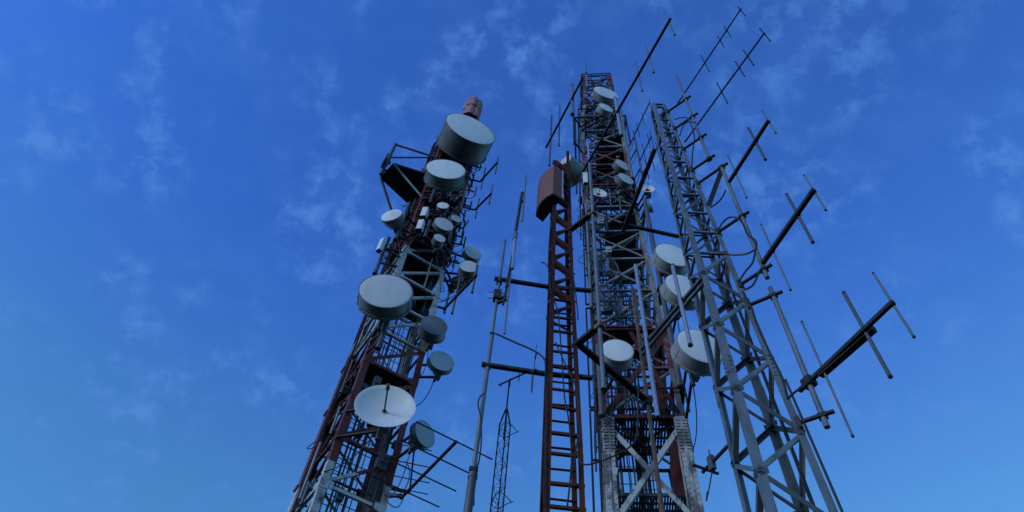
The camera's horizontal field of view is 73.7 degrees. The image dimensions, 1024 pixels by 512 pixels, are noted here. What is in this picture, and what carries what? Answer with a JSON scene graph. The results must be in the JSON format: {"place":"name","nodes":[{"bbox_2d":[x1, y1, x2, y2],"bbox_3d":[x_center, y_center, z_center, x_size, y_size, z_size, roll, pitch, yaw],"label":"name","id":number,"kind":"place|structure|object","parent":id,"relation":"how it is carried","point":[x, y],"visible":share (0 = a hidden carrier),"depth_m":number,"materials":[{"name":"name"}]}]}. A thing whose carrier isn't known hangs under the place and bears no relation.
{"place":"outdoors","nodes":[
{"label":"outdoors","id":0,"kind":"place"},
{"bbox_2d":[0,0,1023,511],"label":"sky","id":1,"kind":"structure","parent":0,"point":[193,201],"materials":[{"name":"blue"}]},
{"bbox_3d":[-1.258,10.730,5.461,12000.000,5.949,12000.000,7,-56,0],"label":"ground","id":2,"kind":"structure","parent":0,"visible":0},
{"bbox_2d":[287,141,481,511],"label":"lattice tower","id":3,"kind":"structure","parent":2,"relation":"on","point":[415,266],"depth_m":20.71,"materials":[{"name":"metal"}]},
{"bbox_2d":[324,383,415,471],"bbox_3d":[-3.586,4.173,17.055,2.006,2.322,1.083,-25,-61,20],"label":"parabolic dish","id":4,"kind":"object","parent":3,"relation":"attached to","point":[387,407],"visible":1,"depth_m":17.29,"materials":[{"name":"metal"}]},
{"bbox_2d":[356,274,412,360],"bbox_3d":[-3.823,1.784,20.157,1.662,2.333,1.546,7,-56,0],"label":"drum dish","id":5,"kind":"object","parent":3,"relation":"attached to","point":[385,298],"visible":1,"depth_m":19.85,"materials":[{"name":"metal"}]},
{"bbox_2d":[380,153,390,168],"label":"drum dish","id":6,"kind":"object","parent":3,"relation":"attached to","point":[386,162],"visible":1,"depth_m":28.44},
{"bbox_2d":[376,237,400,272],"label":"panel antenna","id":7,"kind":"object","parent":3,"relation":"attached to","point":[382,245],"visible":1,"depth_m":23.71,"materials":[{"name":"white paint"}]},
{"bbox_2d":[381,209,409,259],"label":"drum dish","id":8,"kind":"object","parent":3,"relation":"attached to","point":[392,220],"visible":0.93,"depth_m":24.55,"materials":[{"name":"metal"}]},
{"bbox_2d":[391,443,431,494],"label":"yagi antenna","id":9,"kind":"object","parent":3,"relation":"attached to","point":[394,488],"visible":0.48,"depth_m":18.79,"materials":[{"name":"metal"}]},
{"bbox_2d":[389,420,434,496],"bbox_3d":[-2.676,5.172,17.565,0.974,1.936,0.786,-31,-63,23],"label":"drum dish","id":10,"kind":"object","parent":3,"relation":"attached to","point":[421,437],"visible":0.91,"depth_m":17.74,"materials":[{"name":"metal"}]},
{"bbox_2d":[403,219,424,249],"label":"panel antenna","id":11,"kind":"object","parent":3,"relation":"attached to","point":[420,226],"visible":1,"depth_m":24.67,"materials":[{"name":"white paint"}]},
{"bbox_2d":[410,207,428,234],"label":"panel antenna","id":12,"kind":"object","parent":3,"relation":"attached to","point":[424,213],"visible":0.68,"depth_m":25.47,"materials":[{"name":"white paint"}]},
{"bbox_2d":[366,421,491,507],"bbox_3d":[-2.083,5.001,16.715,2.070,1.421,2.779,32,-59,-16],"label":"yagi antenna","id":13,"kind":"object","parent":3,"relation":"attached to","point":[400,496],"visible":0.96,"depth_m":16.50,"materials":[{"name":"metal"}]},
{"bbox_2d":[409,202,448,233],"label":"drum dish","id":14,"kind":"object","parent":3,"relation":"attached to","point":[442,208],"visible":0.98,"depth_m":26.30,"materials":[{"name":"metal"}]},
{"bbox_2d":[417,316,447,375],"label":"drum dish","id":15,"kind":"object","parent":3,"relation":"attached to","point":[431,330],"visible":1,"depth_m":21.21,"materials":[{"name":"metal"}]},
{"bbox_2d":[416,351,453,406],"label":"drum dish","id":16,"kind":"object","parent":3,"relation":"attached to","point":[439,364],"visible":0.98,"depth_m":20.34,"materials":[{"name":"metal"}]},
{"bbox_2d":[431,234,447,291],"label":"drum dish","id":17,"kind":"object","parent":3,"relation":"attached to","point":[438,241],"visible":1,"depth_m":24.50,"materials":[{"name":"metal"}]},
{"bbox_2d":[417,159,465,211],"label":"drum dish","id":18,"kind":"object","parent":3,"relation":"attached to","point":[443,176],"visible":1,"depth_m":26.93,"materials":[{"name":"metal"}]},
{"bbox_2d":[432,217,453,275],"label":"drum dish","id":19,"kind":"object","parent":3,"relation":"attached to","point":[442,226],"visible":0.97,"depth_m":25.22,"materials":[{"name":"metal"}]},
{"bbox_2d":[439,270,463,300],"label":"drum dish","id":20,"kind":"object","parent":3,"relation":"attached to","point":[452,287],"visible":0.44,"depth_m":24.96,"materials":[{"name":"metal"}]},
{"bbox_2d":[448,214,460,260],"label":"drum dish","id":21,"kind":"object","parent":3,"relation":"attached to","point":[454,220],"visible":0.94,"depth_m":26.17,"materials":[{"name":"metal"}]},
{"bbox_2d":[438,260,477,302],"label":"drum dish","id":22,"kind":"object","parent":3,"relation":"attached to","point":[466,270],"visible":0.88,"depth_m":24.34,"materials":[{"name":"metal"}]},
{"bbox_2d":[437,264,478,314],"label":"yagi antenna","id":23,"kind":"object","parent":3,"relation":"attached to","point":[457,293],"visible":1,"depth_m":22.94,"materials":[{"name":"metal"}]},
{"bbox_2d":[444,246,480,279],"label":"drum dish","id":24,"kind":"object","parent":3,"relation":"attached to","point":[470,253],"visible":0.9,"depth_m":25.57,"materials":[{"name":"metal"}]},
{"bbox_2d":[436,113,494,169],"bbox_3d":[-2.280,-5.091,31.636,2.534,2.765,1.962,24,-57,-11],"label":"drum dish","id":25,"kind":"object","parent":3,"relation":"attached to","point":[463,138],"visible":0.97,"depth_m":30.82,"materials":[{"name":"metal"}]},
{"bbox_2d":[462,96,482,119],"bbox_3d":[-2.095,-6.941,35.093,1.160,4.377,1.043,7,-56,0],"label":"sector antenna cluster","id":26,"kind":"object","parent":3,"relation":"attached to","point":[473,106],"visible":0.53,"depth_m":35.57,"materials":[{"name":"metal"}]},
{"bbox_2d":[463,185,492,218],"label":"yagi antenna","id":27,"kind":"object","parent":3,"relation":"attached to","point":[482,202],"visible":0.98,"depth_m":28.74,"materials":[{"name":"metal"}]},
{"bbox_2d":[469,157,498,188],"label":"yagi antenna","id":28,"kind":"object","parent":3,"relation":"attached to","point":[489,171],"visible":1,"depth_m":30.73,"materials":[{"name":"metal"}]},
{"bbox_2d":[490,382,518,511],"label":"guyed mast","id":29,"kind":"object","parent":2,"relation":"on","point":[505,413],"visible":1,"depth_m":21.55,"materials":[{"name":"metal"}]},
{"bbox_2d":[498,373,523,386],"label":"yagi antenna","id":30,"kind":"object","parent":29,"relation":"attached to","point":[519,375],"visible":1,"depth_m":24.31,"materials":[{"name":"metal"}]},
{"bbox_2d":[463,239,546,511],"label":"antenna pole","id":31,"kind":"object","parent":2,"relation":"on","point":[469,503],"visible":0.97,"depth_m":10.04,"materials":[{"name":"metal"}]},
{"bbox_2d":[496,268,511,334],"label":"rod antenna","id":32,"kind":"object","parent":31,"relation":"attached to","point":[506,300],"visible":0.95,"depth_m":12.02,"materials":[{"name":"metal"}]},
{"bbox_2d":[497,191,523,305],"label":"rod antenna","id":33,"kind":"object","parent":31,"relation":"attached to","point":[512,260],"visible":1,"depth_m":13.26,"materials":[{"name":"metal"}]},
{"bbox_2d":[521,175,526,221],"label":"rod antenna","id":34,"kind":"object","parent":33,"relation":"attached to","point":[523,201],"visible":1,"depth_m":14.96,"materials":[{"name":"metal"}]},
{"bbox_2d":[531,344,536,392],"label":"rod antenna","id":35,"kind":"object","parent":31,"relation":"attached to","point":[534,366],"visible":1,"depth_m":10.71,"materials":[{"name":"metal"}]},
{"bbox_2d":[531,368,537,391],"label":"rod antenna","id":36,"kind":"object","parent":35,"relation":"attached to","point":[535,370],"visible":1,"depth_m":10.49,"materials":[{"name":"metal"}]},
{"bbox_2d":[481,151,638,511],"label":"lattice mast","id":37,"kind":"object","parent":2,"relation":"on","point":[554,288],"visible":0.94,"depth_m":11.08,"materials":[{"name":"red metal"}]},
{"bbox_2d":[536,166,562,221],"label":"curved panel antenna","id":38,"kind":"object","parent":37,"relation":"attached to","point":[550,190],"visible":1,"depth_m":15.26,"materials":[{"name":"metal"}]},
{"bbox_2d":[582,11,675,171],"bbox_3d":[2.475,-3.379,14.956,0.096,2.585,3.885,22,-57,-10],"label":"yagi antenna","id":39,"kind":"object","parent":37,"relation":"attached to","point":[617,109],"visible":0.96,"depth_m":14.79,"materials":[{"name":"metal"}]},
{"bbox_2d":[578,287,664,511],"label":"rusty pole","id":40,"kind":"object","parent":2,"relation":"on","point":[646,399],"visible":1,"depth_m":11.64,"materials":[{"name":"grey metal"}]},
{"bbox_2d":[575,73,704,511],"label":"lattice tower","id":41,"kind":"structure","parent":2,"relation":"on","point":[623,251],"depth_m":21.52,"materials":[{"name":"metal"}]},
{"bbox_2d":[545,63,587,166],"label":"yagi antenna","id":42,"kind":"object","parent":41,"relation":"attached to","point":[572,95],"visible":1,"depth_m":35.85,"materials":[{"name":"metal"}]},
{"bbox_2d":[558,154,583,187],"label":"drum dish","id":43,"kind":"object","parent":41,"relation":"attached to","point":[576,167],"visible":0.36,"depth_m":31.54,"materials":[{"name":"metal"}]},
{"bbox_2d":[583,172,587,200],"bbox_3d":[3.140,-2.986,29.457,0.207,1.489,0.735,7,-56,0],"label":"equipment box","id":44,"kind":"object","parent":41,"relation":"attached to","point":[585,178],"visible":1,"depth_m":29.32,"materials":[{"name":"white paint"}]},
{"bbox_2d":[585,186,606,238],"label":"parabolic dish","id":45,"kind":"object","parent":41,"relation":"attached to","point":[598,193],"visible":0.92,"depth_m":26.99,"materials":[{"name":"metal"}]},
{"bbox_2d":[580,103,612,140],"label":"drum dish","id":46,"kind":"object","parent":41,"relation":"attached to","point":[603,110],"visible":1,"depth_m":34.62,"materials":[{"name":"metal"}]},
{"bbox_2d":[587,250,618,289],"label":"grid dish","id":47,"kind":"object","parent":41,"relation":"attached to","point":[599,269],"visible":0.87,"depth_m":23.74,"materials":[{"name":"metal"}]},
{"bbox_2d":[591,87,620,121],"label":"drum dish","id":48,"kind":"object","parent":41,"relation":"attached to","point":[603,95],"visible":0.72,"depth_m":35.49,"materials":[{"name":"metal"}]},
{"bbox_2d":[593,285,622,324],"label":"grid dish","id":49,"kind":"object","parent":41,"relation":"attached to","point":[602,298],"visible":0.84,"depth_m":22.22,"materials":[{"name":"metal"}]},
{"bbox_2d":[602,339,633,432],"bbox_3d":[2.824,3.575,18.904,0.945,1.993,1.739,7,-56,0],"label":"drum dish","id":50,"kind":"object","parent":41,"relation":"attached to","point":[618,355],"visible":0.82,"depth_m":18.75,"materials":[{"name":"metal"}]},
{"bbox_2d":[612,159,637,207],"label":"drum dish","id":51,"kind":"object","parent":41,"relation":"attached to","point":[619,166],"visible":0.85,"depth_m":28.82,"materials":[{"name":"metal"}]},
{"bbox_2d":[614,173,641,225],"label":"drum dish","id":52,"kind":"object","parent":41,"relation":"attached to","point":[623,181],"visible":1,"depth_m":27.63,"materials":[{"name":"metal"}]},
{"bbox_2d":[628,130,641,185],"bbox_3d":[5.588,-4.360,31.181,0.080,4.977,0.825,18,-56,-8],"label":"antenna pipe","id":53,"kind":"object","parent":41,"relation":"attached to","point":[636,149],"visible":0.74,"depth_m":31.25,"materials":[{"name":"metal"}]},
{"bbox_2d":[634,101,650,136],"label":"yagi antenna","id":54,"kind":"object","parent":53,"relation":"attached to","point":[641,120],"visible":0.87,"depth_m":32.09,"materials":[{"name":"metal"}]},
{"bbox_2d":[639,131,653,163],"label":"yagi antenna","id":55,"kind":"object","parent":53,"relation":"attached to","point":[646,146],"visible":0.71,"depth_m":29.87,"materials":[{"name":"metal"}]},
{"bbox_2d":[642,142,660,179],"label":"yagi antenna","id":56,"kind":"object","parent":53,"relation":"attached to","point":[652,161],"visible":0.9,"depth_m":28.48,"materials":[{"name":"metal"}]},
{"bbox_2d":[637,183,654,222],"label":"parabolic dish","id":57,"kind":"object","parent":41,"relation":"attached to","point":[647,189],"visible":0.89,"depth_m":27.87,"materials":[{"name":"metal"}]},
{"bbox_2d":[650,244,690,310],"bbox_3d":[5.099,0.913,22.371,1.302,2.151,1.900,7,-56,0],"label":"drum dish","id":58,"kind":"object","parent":41,"relation":"attached to","point":[663,257],"visible":0.76,"depth_m":22.07,"materials":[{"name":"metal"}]},
{"bbox_2d":[659,274,699,346],"bbox_3d":[4.996,1.968,20.588,1.318,2.159,2.140,7,-56,0],"label":"drum dish","id":59,"kind":"object","parent":41,"relation":"attached to","point":[667,291],"visible":0.48,"depth_m":20.29,"materials":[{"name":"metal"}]},
{"bbox_2d":[670,329,721,449],"bbox_3d":[4.748,3.490,18.091,1.361,2.183,2.385,7,-56,0],"label":"drum dish","id":60,"kind":"object","parent":41,"relation":"attached to","point":[693,362],"visible":0.73,"depth_m":17.69,"materials":[{"name":"metal"}]},
{"bbox_2d":[650,74,843,511],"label":"lattice mast","id":61,"kind":"object","parent":2,"relation":"on","point":[761,478],"visible":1,"depth_m":10.78,"materials":[{"name":"metal"}]},
{"bbox_2d":[620,147,678,237],"bbox_3d":[2.626,-1.102,13.869,1.119,0.090,2.183,-15,-58,14],"label":"boom antenna","id":62,"kind":"object","parent":61,"relation":"attached to","point":[625,224],"visible":1,"depth_m":13.98,"materials":[{"name":"metal"}]},
{"bbox_2d":[633,263,703,419],"bbox_3d":[2.897,0.919,12.755,0.112,4.450,1.960,25,-58,-12],"label":"yagi antenna","id":63,"kind":"object","parent":61,"relation":"attached to","point":[648,344],"visible":1,"depth_m":12.41,"materials":[{"name":"metal"}]},
{"bbox_2d":[692,445,727,500],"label":"stub antenna","id":64,"kind":"object","parent":61,"relation":"attached to","point":[711,467],"visible":1,"depth_m":9.97,"materials":[{"name":"metal"}]},
{"bbox_2d":[677,6,745,103],"bbox_3d":[5.222,-5.254,18.326,0.049,1.316,3.027,24,-57,-11],"label":"yagi antenna","id":65,"kind":"object","parent":61,"relation":"attached to","point":[740,10],"visible":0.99,"depth_m":18.09,"materials":[{"name":"metal"}]},
{"bbox_2d":[684,28,770,142],"bbox_3d":[5.094,-3.994,16.490,0.053,1.359,3.126,25,-58,-12],"label":"yagi antenna","id":66,"kind":"object","parent":61,"relation":"attached to","point":[738,68],"visible":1,"depth_m":16.27,"materials":[{"name":"metal"}]},
{"bbox_2d":[727,110,776,198],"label":"yagi antenna","id":67,"kind":"object","parent":61,"relation":"attached to","point":[750,148],"visible":1,"depth_m":13.78,"materials":[{"name":"metal"}]},
{"bbox_2d":[760,174,826,290],"bbox_3d":[4.596,-0.397,11.309,0.104,1.993,1.582,18,-56,-8],"label":"yagi antenna","id":68,"kind":"object","parent":61,"relation":"attached to","point":[811,193],"visible":0.99,"depth_m":11.28,"materials":[{"name":"metal"}]},
{"bbox_2d":[798,272,915,437],"bbox_3d":[4.508,1.298,9.170,0.177,2.239,1.834,25,-58,-12],"label":"yagi antenna","id":69,"kind":"object","parent":61,"relation":"attached to","point":[862,335],"visible":1,"depth_m":9.12,"materials":[{"name":"metal"}]}
]}

